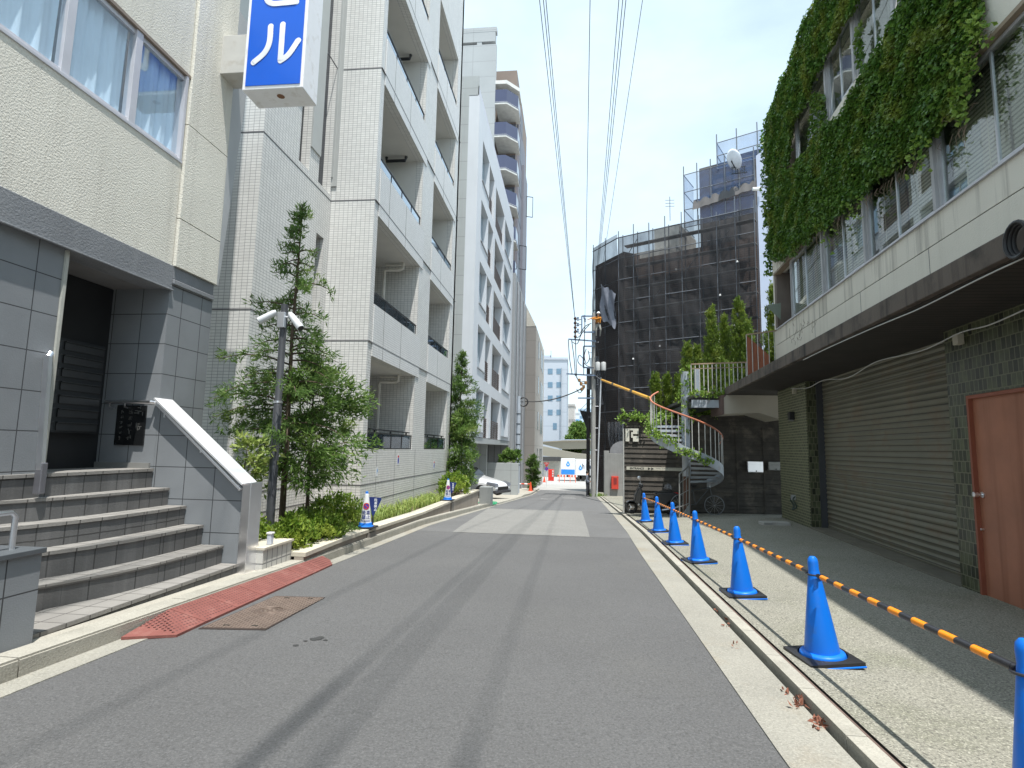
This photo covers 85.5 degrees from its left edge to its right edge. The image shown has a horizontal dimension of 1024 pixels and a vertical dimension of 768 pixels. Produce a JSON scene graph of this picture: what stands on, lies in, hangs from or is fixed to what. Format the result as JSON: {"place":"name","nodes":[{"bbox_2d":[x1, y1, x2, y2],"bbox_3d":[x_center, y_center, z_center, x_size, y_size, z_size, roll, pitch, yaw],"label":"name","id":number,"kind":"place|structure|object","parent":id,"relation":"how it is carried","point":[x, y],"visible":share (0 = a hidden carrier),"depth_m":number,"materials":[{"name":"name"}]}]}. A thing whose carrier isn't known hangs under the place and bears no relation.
{"place":"outdoors","nodes":[
{"label":"outdoors","id":0,"kind":"place"},
{"bbox_2d":[32,488,536,642],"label":"pavement","id":1,"kind":"structure","parent":0,"point":[497,498],"depth_m":4.88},
{"bbox_2d":[0,545,46,652],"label":"front wall","id":2,"kind":"structure","parent":1,"relation":"on","point":[20,566],"depth_m":3.56,"materials":[{"name":"grey stone"}]},
{"bbox_2d":[0,510,18,549],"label":"wall rail","id":3,"kind":"object","parent":2,"relation":"on","point":[13,529],"depth_m":3.62,"materials":[{"name":"silver metal"}]},
{"bbox_2d":[0,467,236,638],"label":"entrance steps","id":4,"kind":"structure","parent":1,"relation":"on","point":[112,540],"depth_m":5.03,"materials":[{"name":"tile"}]},
{"bbox_2d":[32,351,53,493],"bbox_3d":[-4.305,0.337,5.025,0.622,1.274,0.134,-4,-8,37],"label":"standing handrail","id":5,"kind":"object","parent":4,"relation":"on","point":[40,475],"visible":0.89,"depth_m":4.83,"materials":[{"name":"silver metal"}]},
{"bbox_2d":[152,398,262,573],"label":"stair side wall","id":6,"kind":"structure","parent":1,"relation":"on","point":[222,509],"depth_m":6.20,"materials":[{"name":"tile"}]},
{"bbox_2d":[104,400,242,490],"bbox_3d":[-3.834,0.692,6.291,1.714,0.996,0.170,0,-7,6],"label":"handrail","id":7,"kind":"object","parent":6,"relation":"attached to","point":[211,459],"visible":0.96,"depth_m":6.26,"materials":[{"name":"metal"}]},
{"bbox_2d":[255,538,293,569],"bbox_3d":[-3.342,2.164,6.571,1.200,0.580,0.670,0,-7,6],"label":"tiled planter box","id":8,"kind":"object","parent":1,"relation":"on","point":[277,551],"visible":0.25,"depth_m":6.46,"materials":[{"name":"white tile"}]},
{"bbox_2d":[277,491,462,548],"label":"planter soil","id":9,"kind":"structure","parent":1,"relation":"on","point":[411,508],"depth_m":13.80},
{"bbox_2d":[229,428,286,498],"bbox_3d":[-3.437,1.276,7.278,0.970,1.395,0.766,0,-7,6],"label":"variegated shrub","id":10,"kind":"object","parent":9,"relation":"on","point":[248,442],"visible":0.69,"depth_m":7.21,"materials":[{"name":"green plant"}]},
{"bbox_2d":[204,201,350,523],"bbox_3d":[-3.247,-0.294,7.900,1.977,5.096,2.158,3,-7,-17],"label":"conifer tree","id":11,"kind":"object","parent":9,"relation":"on","point":[293,231],"visible":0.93,"depth_m":7.94,"materials":[{"name":"green plant"}]},
{"bbox_2d":[257,304,303,525],"bbox_3d":[-3.081,0.594,7.223,0.658,3.382,0.254,0,-7,6],"label":"camera pole","id":12,"kind":"object","parent":9,"relation":"on","point":[283,315],"visible":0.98,"depth_m":7.29,"materials":[{"name":"metal"}]},
{"bbox_2d":[259,508,321,550],"bbox_3d":[-3.037,1.960,7.321,0.927,0.608,1.146,0,-7,6],"label":"azalea shrub","id":13,"kind":"object","parent":9,"relation":"on","point":[300,521],"visible":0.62,"depth_m":7.21,"materials":[{"name":"green plant"}]},
{"bbox_2d":[232,351,384,510],"bbox_3d":[-3.061,0.869,8.441,2.136,2.924,2.053,4,-7,-22],"label":"broadleaf tree","id":14,"kind":"object","parent":9,"relation":"on","point":[323,457],"visible":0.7,"depth_m":8.20,"materials":[{"name":"green plant"}]},
{"bbox_2d":[279,506,348,541],"bbox_3d":[-2.929,2.051,7.992,1.033,0.599,1.257,0,-7,6],"label":"azalea shrub","id":15,"kind":"object","parent":9,"relation":"on","point":[330,523],"visible":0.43,"depth_m":7.92,"materials":[{"name":"green plant"}]},
{"bbox_2d":[302,490,363,527],"bbox_3d":[-2.985,2.154,9.324,1.171,0.763,1.601,0,-7,6],"label":"azalea shrub","id":16,"kind":"object","parent":9,"relation":"on","point":[336,503],"visible":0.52,"depth_m":9.17,"materials":[{"name":"green plant"}]},
{"bbox_2d":[348,490,444,522],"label":"ornamental grass","id":17,"kind":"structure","parent":9,"relation":"on","point":[398,509],"depth_m":12.87,"materials":[{"name":"green plant"}]},
{"bbox_2d":[434,470,470,495],"bbox_3d":[-1.885,3.205,17.935,1.120,0.880,2.280,0,-7,6],"label":"shrub","id":18,"kind":"object","parent":9,"relation":"on","point":[460,480],"visible":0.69,"depth_m":17.64,"materials":[{"name":"green plant"}]},
{"bbox_2d":[446,408,481,490],"bbox_3d":[-1.840,2.524,19.905,1.707,3.390,1.821,0,-7,6],"label":"bushy tree","id":19,"kind":"object","parent":9,"relation":"on","point":[456,459],"visible":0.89,"depth_m":19.64,"materials":[{"name":"green plant"}]},
{"bbox_2d":[291,489,478,559],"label":"planter wall","id":20,"kind":"structure","parent":1,"relation":"on","point":[460,501],"depth_m":10.11,"materials":[{"name":"concrete"}]},
{"bbox_2d":[354,491,381,529],"bbox_3d":[-2.400,2.085,9.186,0.376,0.597,0.336,0,-7,6],"label":"no parking cone","id":21,"kind":"object","parent":20,"relation":"on","point":[372,503],"visible":0.97,"depth_m":9.15,"materials":[{"name":"white plastic"}]},
{"bbox_2d":[450,349,486,466],"bbox_3d":[-1.876,1.413,20.641,1.941,5.563,1.961,0,-7,6],"label":"conifer tree","id":22,"kind":"object","parent":1,"relation":"on","point":[460,386],"visible":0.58,"depth_m":20.61,"materials":[{"name":"green plant"}]},
{"bbox_2d":[471,467,510,494],"bbox_3d":[-2.209,5.085,29.267,4.150,1.507,1.840,-3,-8,30],"label":"parked car","id":23,"kind":"object","parent":1,"relation":"on","point":[500,487],"visible":0.41,"depth_m":28.21,"materials":[{"name":"metal"}]},
{"bbox_2d":[487,462,518,494],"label":"carport wall","id":24,"kind":"structure","parent":1,"relation":"on","point":[508,472],"depth_m":33.83,"materials":[{"name":"concrete"}]},
{"bbox_2d":[496,447,522,462],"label":"potted plants","id":25,"kind":"object","parent":24,"relation":"on","point":[507,455],"visible":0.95,"depth_m":34.31,"materials":[{"name":"green plant"}]},
{"bbox_2d":[524,453,541,489],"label":"shade shrub","id":26,"kind":"object","parent":1,"relation":"on","point":[533,463],"visible":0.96,"depth_m":43.42,"materials":[{"name":"green plant"}]},
{"bbox_2d":[0,490,788,767],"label":"road","id":27,"kind":"structure","parent":0,"point":[437,649],"depth_m":3.41,"materials":[{"name":"asphalt"}]},
{"bbox_2d":[198,596,324,630],"bbox_3d":[-2.160,2.036,4.931,0.531,0.069,1.169,0,-7,6],"label":"utility cover","id":28,"kind":"object","parent":27,"relation":"on","point":[264,615],"visible":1,"depth_m":4.82,"materials":[{"name":"metal"}]},
{"bbox_2d":[417,490,629,537],"bbox_3d":[2.502,5.980,28.848,4.498,1.816,36.967,0,-7,7],"label":"old road surface","id":29,"kind":"object","parent":27,"relation":"on","point":[601,520],"visible":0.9,"depth_m":19.95,"materials":[{"name":"asphalt"}]},
{"bbox_2d":[453,508,589,536],"bbox_3d":[0.344,3.649,15.024,3.268,0.452,8.600,0,-7,6],"label":"road patch","id":30,"kind":"object","parent":29,"relation":"on","point":[534,522],"visible":1,"depth_m":13.22,"materials":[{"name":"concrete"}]},
{"bbox_2d":[537,476,585,490],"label":"junction road","id":31,"kind":"structure","parent":0,"point":[569,484],"depth_m":62.42,"materials":[{"name":"asphalt"}]},
{"bbox_2d":[561,458,590,480],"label":"box truck","id":32,"kind":"object","parent":31,"relation":"on","point":[570,466],"visible":0.66,"depth_m":78.70,"materials":[{"name":"white metal"}]},
{"bbox_2d":[464,0,811,411],"label":"sky","id":33,"kind":"structure","parent":0,"point":[702,70],"materials":[{"name":"white"}]},
{"bbox_2d":[597,497,860,767],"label":"gutter","id":34,"kind":"object","parent":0,"point":[796,739],"visible":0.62,"depth_m":3.55,"materials":[{"name":"concrete"}]},
{"bbox_2d":[714,608,828,729],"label":"leaf litter","id":35,"kind":"object","parent":34,"relation":"on","point":[799,702],"visible":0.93,"depth_m":3.18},
{"bbox_2d":[598,492,1023,767],"bbox_3d":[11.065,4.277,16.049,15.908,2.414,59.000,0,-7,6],"label":"yard pavement","id":36,"kind":"structure","parent":0,"point":[911,695],"depth_m":4.58,"materials":[{"name":"concrete"}]},
{"bbox_2d":[0,0,247,486],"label":"entrance building","id":37,"kind":"structure","parent":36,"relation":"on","point":[120,126],"depth_m":5.99,"materials":[{"name":"grey stone"}]},
{"bbox_2d":[0,0,59,69],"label":"window","id":38,"kind":"structure","parent":37,"relation":"in","point":[33,22],"depth_m":4.99,"materials":[{"name":"glass"}]},
{"bbox_2d":[49,337,105,433],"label":"mailbox bank","id":39,"kind":"structure","parent":37,"relation":"attached to","point":[77,391],"depth_m":6.04,"materials":[{"name":"metal"}]},
{"bbox_2d":[55,422,97,431],"bbox_3d":[-4.746,0.468,6.043,0.027,0.091,0.500,0,-7,6],"label":"letterbox door","id":40,"kind":"structure","parent":39,"relation":"in","point":[63,426],"depth_m":6.02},
{"bbox_2d":[56,408,98,418],"bbox_3d":[-4.743,0.326,6.059,0.027,0.091,0.500,0,-7,6],"label":"letterbox door","id":41,"kind":"structure","parent":39,"relation":"in","point":[70,413],"depth_m":6.03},
{"bbox_2d":[58,394,100,406],"bbox_3d":[-4.740,0.184,6.075,0.027,0.091,0.500,0,-7,6],"label":"letterbox door","id":42,"kind":"structure","parent":39,"relation":"in","point":[63,399],"depth_m":6.06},
{"bbox_2d":[59,381,101,393],"bbox_3d":[-4.737,0.042,6.092,0.027,0.091,0.500,0,-7,6],"label":"letterbox door","id":43,"kind":"structure","parent":39,"relation":"in","point":[70,386],"depth_m":6.07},
{"bbox_2d":[61,368,102,381],"bbox_3d":[-4.734,-0.099,6.108,0.027,0.091,0.500,0,-7,6],"label":"letterbox door","id":44,"kind":"structure","parent":39,"relation":"in","point":[66,372],"depth_m":6.09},
{"bbox_2d":[62,354,103,368],"bbox_3d":[-4.732,-0.241,6.125,0.027,0.091,0.500,0,-7,6],"label":"letterbox door","id":45,"kind":"structure","parent":39,"relation":"in","point":[74,360],"depth_m":6.10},
{"bbox_2d":[64,341,105,356],"bbox_3d":[-4.729,-0.383,6.141,0.027,0.091,0.500,0,-7,6],"label":"letterbox door","id":46,"kind":"structure","parent":39,"relation":"in","point":[70,346],"depth_m":6.11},
{"bbox_2d":[51,0,135,118],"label":"window","id":47,"kind":"structure","parent":37,"relation":"in","point":[89,44],"depth_m":5.60,"materials":[{"name":"glass"}]},
{"bbox_2d":[114,405,147,444],"bbox_3d":[-4.386,0.472,6.366,0.361,0.459,0.022,0,-7,6],"label":"stone plaque","id":48,"kind":"object","parent":37,"relation":"attached to","point":[130,426],"visible":1,"depth_m":6.36,"materials":[{"name":"black stone"}]},
{"bbox_2d":[118,29,184,156],"bbox_3d":[-4.178,-3.275,6.353,0.280,1.100,0.770,0,-7,6],"label":"window","id":49,"kind":"structure","parent":37,"relation":"in","point":[148,86],"depth_m":6.34,"materials":[{"name":"glass"}]},
{"bbox_2d":[220,0,322,107],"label":"projecting sign","id":50,"kind":"object","parent":37,"relation":"attached to","point":[270,58],"visible":1,"depth_m":7.31,"materials":[{"name":"paint"}]},
{"bbox_2d":[0,488,538,683],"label":"kerb","id":51,"kind":"structure","parent":36,"relation":"on","point":[27,659],"depth_m":4.11,"materials":[{"name":"concrete"}]},
{"bbox_2d":[0,490,538,698],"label":"gutter","id":52,"kind":"object","parent":36,"relation":"on","point":[34,677],"visible":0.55,"depth_m":3.70,"materials":[{"name":"concrete"}]},
{"bbox_2d":[121,556,332,639],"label":"kerb ramp","id":53,"kind":"structure","parent":52,"relation":"on","point":[177,621],"depth_m":4.93,"materials":[{"name":"red rubber"}]},
{"bbox_2d":[202,0,464,521],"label":"apartment building","id":54,"kind":"structure","parent":36,"relation":"on","point":[361,157],"depth_m":12.52,"materials":[{"name":"white tile"}]},
{"bbox_2d":[318,0,333,184],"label":"slit window","id":55,"kind":"structure","parent":54,"relation":"in","point":[321,162],"depth_m":12.42,"materials":[{"name":"glass"}]},
{"bbox_2d":[450,76,513,490],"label":"concrete building","id":56,"kind":"structure","parent":36,"relation":"on","point":[483,292],"depth_m":27.79,"materials":[{"name":"white concrete"}]},
{"bbox_2d":[462,27,526,300],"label":"tall apartment block","id":57,"kind":"structure","parent":36,"relation":"on","point":[501,95],"depth_m":45.02,"materials":[{"name":"white concrete"}]},
{"bbox_2d":[487,273,526,488],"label":"ribbed building","id":58,"kind":"structure","parent":36,"relation":"on","point":[518,349],"depth_m":41.83,"materials":[{"name":"concrete"}]},
{"bbox_2d":[524,306,543,487],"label":"beige building","id":59,"kind":"structure","parent":36,"relation":"on","point":[534,391],"depth_m":50.94,"materials":[{"name":"concrete"}]},
{"bbox_2d":[543,351,567,456],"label":"office block","id":60,"kind":"structure","parent":36,"relation":"on","point":[555,419],"depth_m":125.12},
{"bbox_2d":[543,439,590,458],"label":"elevated road","id":61,"kind":"structure","parent":36,"relation":"on","point":[568,444],"depth_m":103.50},
{"bbox_2d":[566,313,605,496],"bbox_3d":[5.101,1.400,38.212,2.718,12.958,0.706,0,-7,6],"label":"utility pole","id":62,"kind":"object","parent":36,"relation":"on","point":[594,367],"visible":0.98,"depth_m":38.22,"materials":[{"name":"concrete"}]},
{"bbox_2d":[586,368,590,495],"bbox_3d":[5.467,3.354,38.756,0.510,9.086,0.580,0,-7,6],"label":"steel pole","id":63,"kind":"object","parent":36,"relation":"on","point":[588,424],"visible":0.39,"depth_m":38.85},
{"bbox_2d":[603,441,622,495],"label":"concrete gatepost wall","id":64,"kind":"structure","parent":36,"relation":"on","point":[613,462],"depth_m":38.53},
{"bbox_2d":[625,476,678,514],"bbox_3d":[4.117,3.265,16.293,1.591,1.115,0.605,0,-7,6],"label":"scooter","id":65,"kind":"object","parent":36,"relation":"on","point":[665,497],"visible":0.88,"depth_m":16.15,"materials":[{"name":"metal"}]},
{"bbox_2d":[648,370,666,414],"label":"cypress tree","id":66,"kind":"object","parent":36,"relation":"on","point":[655,384],"visible":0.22,"depth_m":19.09,"materials":[{"name":"green plant"}]},
{"bbox_2d":[660,371,673,417],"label":"cypress tree","id":67,"kind":"object","parent":36,"relation":"on","point":[667,390],"visible":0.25,"depth_m":19.18,"materials":[{"name":"green plant"}]},
{"bbox_2d":[662,502,688,545],"bbox_3d":[2.771,2.381,9.487,0.380,0.703,0.380,-3,-7,3],"label":"traffic cone","id":68,"kind":"object","parent":36,"relation":"on","point":[674,535],"visible":0.98,"depth_m":9.41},
{"bbox_2d":[592,196,760,491],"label":"scaffolding","id":69,"kind":"object","parent":36,"relation":"on","point":[716,265],"visible":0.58,"depth_m":41.18,"materials":[{"name":"black fabric"}]},
{"bbox_2d":[600,284,615,328],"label":"torn sheet","id":70,"kind":"object","parent":69,"relation":"hanging from","point":[607,300],"visible":1,"depth_m":44.31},
{"bbox_2d":[683,147,755,220],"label":"roof scaffold","id":71,"kind":"object","parent":69,"relation":"on","point":[739,178],"visible":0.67,"depth_m":40.73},
{"bbox_2d":[692,178,755,209],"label":"sloping sheet","id":72,"kind":"object","parent":71,"relation":"attached to","point":[728,192],"visible":0.99,"depth_m":40.22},
{"bbox_2d":[727,149,746,173],"bbox_3d":[15.948,-15.858,39.459,1.331,1.699,1.161,-3,-8,33],"label":"satellite dish","id":73,"kind":"object","parent":71,"relation":"attached to","point":[734,159],"visible":1,"depth_m":39.42,"materials":[{"name":"grey paint"}]},
{"bbox_2d":[603,152,761,442],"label":"brown building","id":74,"kind":"structure","parent":36,"relation":"on","point":[717,176],"depth_m":40.90,"materials":[{"name":"metal"}]},
{"bbox_2d":[678,340,694,414],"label":"cypress tree","id":75,"kind":"object","parent":36,"relation":"on","point":[687,354],"visible":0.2,"depth_m":20.11,"materials":[{"name":"green plant"}]},
{"bbox_2d":[650,371,723,515],"bbox_3d":[4.917,1.683,15.560,1.986,4.113,1.739,0,-7,6],"label":"spiral stair","id":76,"kind":"object","parent":36,"relation":"on","point":[718,477],"visible":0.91,"depth_m":15.49,"materials":[{"name":"metal"}]},
{"bbox_2d":[643,415,714,465],"bbox_3d":[4.381,1.502,15.432,1.244,1.536,2.271,5,-7,-28],"label":"stair vine","id":77,"kind":"object","parent":76,"relation":"attached to","point":[657,435],"visible":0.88,"depth_m":14.94,"materials":[{"name":"green plant"}]},
{"bbox_2d":[680,511,717,563],"bbox_3d":[2.586,2.130,7.752,0.380,0.703,0.380,-2,-6,-6],"label":"traffic cone","id":78,"kind":"object","parent":36,"relation":"on","point":[697,551],"visible":0.95,"depth_m":7.68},
{"bbox_2d":[623,415,781,514],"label":"wall","id":79,"kind":"structure","parent":36,"relation":"on","point":[739,488],"depth_m":17.24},
{"bbox_2d":[614,408,674,426],"bbox_3d":[4.231,1.052,17.637,1.963,0.623,0.552,0,-7,6],"label":"fence vine","id":80,"kind":"object","parent":79,"relation":"attached to","point":[625,415],"visible":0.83,"depth_m":17.60,"materials":[{"name":"green plant"}]},
{"bbox_2d":[702,303,723,395],"bbox_3d":[7.407,0.682,20.319,1.384,7.575,1.356,-2,-7,28],"label":"cypress tree","id":81,"kind":"object","parent":36,"relation":"on","point":[715,351],"visible":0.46,"depth_m":20.55,"materials":[{"name":"green plant"}]},
{"bbox_2d":[709,355,734,414],"bbox_3d":[7.243,1.606,18.906,1.619,5.328,1.628,0,-7,6],"label":"cypress tree","id":82,"kind":"object","parent":36,"relation":"on","point":[722,359],"visible":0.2,"depth_m":19.00,"materials":[{"name":"green plant"}]},
{"bbox_2d":[717,311,736,386],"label":"cypress tree","id":83,"kind":"object","parent":36,"relation":"on","point":[724,340],"visible":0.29,"depth_m":21.10,"materials":[{"name":"green plant"}]},
{"bbox_2d":[728,295,747,417],"bbox_3d":[8.439,0.545,20.297,1.660,7.802,1.611,4,-7,-27],"label":"cypress tree","id":84,"kind":"object","parent":36,"relation":"on","point":[738,328],"visible":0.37,"depth_m":20.52,"materials":[{"name":"green plant"}]},
{"bbox_2d":[719,526,767,599],"bbox_3d":[2.384,1.849,5.802,0.380,0.703,0.380,-3,-7,5],"label":"traffic cone","id":85,"kind":"object","parent":36,"relation":"on","point":[741,582],"visible":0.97,"depth_m":5.73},
{"bbox_2d":[732,537,820,574],"bbox_3d":[2.263,1.490,4.888,0.108,0.034,1.989,0,-8,7],"label":"cone bar","id":86,"kind":"object","parent":85,"relation":"on","point":[787,561],"visible":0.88,"depth_m":4.67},
{"bbox_2d":[738,318,755,415],"bbox_3d":[8.496,0.942,19.724,1.212,6.885,1.268,-5,-9,42],"label":"cypress tree","id":87,"kind":"object","parent":36,"relation":"on","point":[748,328],"visible":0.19,"depth_m":19.98,"materials":[{"name":"green plant"}]},
{"bbox_2d":[600,496,899,767],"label":"kerb","id":88,"kind":"structure","parent":36,"relation":"on","point":[859,747],"depth_m":3.53,"materials":[{"name":"concrete"}]},
{"bbox_2d":[603,497,903,767],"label":"kerb seam","id":89,"kind":"object","parent":88,"relation":"on","point":[856,725],"visible":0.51,"depth_m":3.48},
{"bbox_2d":[756,151,774,348],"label":"white building","id":90,"kind":"structure","parent":36,"relation":"on","point":[764,282],"depth_m":29.80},
{"bbox_2d":[783,645,865,667],"bbox_3d":[2.176,1.899,3.878,0.370,0.030,0.370,-3,-6,-1],"label":"cone weight","id":91,"kind":"object","parent":36,"relation":"on","point":[851,660],"visible":0.76,"depth_m":3.73,"materials":[{"name":"black rubber"}]},
{"bbox_2d":[799,556,866,669],"bbox_3d":[2.160,1.577,3.915,0.380,0.703,0.380,-3,-7,-1],"label":"traffic cone","id":92,"kind":"object","parent":36,"relation":"on","point":[820,641],"visible":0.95,"depth_m":3.84,"materials":[{"name":"plastic"}]},
{"bbox_2d":[807,573,1023,676],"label":"cone bar","id":93,"kind":"object","parent":92,"relation":"attached to","point":[1009,665],"visible":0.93,"depth_m":2.61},
{"bbox_2d":[723,0,1023,608],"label":"ivy clad building","id":94,"kind":"structure","parent":36,"relation":"on","point":[915,461],"depth_m":7.49,"materials":[{"name":"concrete"}]},
{"bbox_2d":[662,395,718,414],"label":"terrace deck","id":95,"kind":"structure","parent":94,"relation":"attached to","point":[699,403],"depth_m":15.23,"materials":[{"name":"grey paint"}]},
{"bbox_2d":[761,279,774,360],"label":"cypress tree","id":96,"kind":"object","parent":95,"relation":"on","point":[769,314],"visible":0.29,"depth_m":17.10,"materials":[{"name":"green plant"}]},
{"bbox_2d":[691,362,746,393],"bbox_3d":[5.718,-0.174,15.162,1.595,0.896,0.035,0,-7,6],"label":"terrace railing","id":97,"kind":"object","parent":94,"relation":"on","point":[712,368],"visible":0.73,"depth_m":15.18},
{"bbox_2d":[711,395,778,421],"bbox_3d":[6.402,0.686,15.231,1.535,0.641,1.220,0,-7,6],"label":"beige canopy","id":98,"kind":"object","parent":94,"relation":"attached to","point":[764,408],"visible":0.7,"depth_m":14.68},
{"bbox_2d":[747,336,768,374],"bbox_3d":[6.158,-0.622,13.832,0.542,1.199,0.020,0,-7,6],"label":"wood screen","id":99,"kind":"object","parent":94,"relation":"on","point":[756,354],"visible":0.53,"depth_m":13.83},
{"bbox_2d":[790,232,831,316],"bbox_3d":[6.290,-2.262,11.707,0.164,1.381,1.985,0,-7,10],"label":"window","id":100,"kind":"structure","parent":94,"relation":"in","point":[806,266],"depth_m":11.86,"materials":[{"name":"glass"}]},
{"bbox_2d":[826,19,852,118],"bbox_3d":[5.922,-5.653,9.932,0.088,1.314,1.157,0,-7,10],"label":"window","id":101,"kind":"structure","parent":94,"relation":"in","point":[828,62],"depth_m":10.41,"materials":[{"name":"metal"}]},
{"bbox_2d":[823,200,874,291],"bbox_3d":[5.943,-2.488,9.815,0.164,1.381,1.757,0,-7,10],"label":"window","id":102,"kind":"structure","parent":94,"relation":"in","point":[843,259],"depth_m":9.99,"materials":[{"name":"glass"}]},
{"bbox_2d":[853,0,882,75],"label":"window","id":103,"kind":"structure","parent":94,"relation":"in","point":[856,17],"depth_m":9.20,"materials":[{"name":"metal"}]},
{"bbox_2d":[756,0,997,340],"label":"wall ivy","id":104,"kind":"object","parent":94,"relation":"attached to","point":[802,209],"depth_m":8.83,"materials":[{"name":"green plant"}]},
{"bbox_2d":[865,140,932,259],"bbox_3d":[5.603,-2.710,7.958,0.164,1.381,1.912,0,-7,10],"label":"window","id":105,"kind":"structure","parent":94,"relation":"in","point":[893,216],"depth_m":8.06,"materials":[{"name":"glass"}]},
{"bbox_2d":[791,309,1023,388],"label":"wall cable","id":106,"kind":"object","parent":94,"relation":"attached to","point":[923,349],"depth_m":6.17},
{"bbox_2d":[803,257,1023,359],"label":"edge cable","id":107,"kind":"object","parent":94,"relation":"attached to","point":[927,304],"visible":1,"depth_m":5.20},
{"bbox_2d":[934,11,1023,206],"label":"window","id":108,"kind":"structure","parent":94,"relation":"in","point":[987,134],"depth_m":6.19,"materials":[{"name":"glass"}]},
{"bbox_2d":[972,392,1023,608],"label":"door","id":109,"kind":"structure","parent":94,"relation":"in","point":[998,420],"depth_m":5.82,"materials":[{"name":"red wood"}]},
{"bbox_2d":[1002,219,1023,259],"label":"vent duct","id":110,"kind":"object","parent":94,"relation":"hanging from","point":[1009,246],"visible":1,"depth_m":4.11,"materials":[{"name":"black plastic"}]},
{"bbox_2d":[1012,638,1023,767],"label":"traffic cone","id":111,"kind":"object","parent":36,"relation":"on","point":[1018,748],"visible":1,"depth_m":2.06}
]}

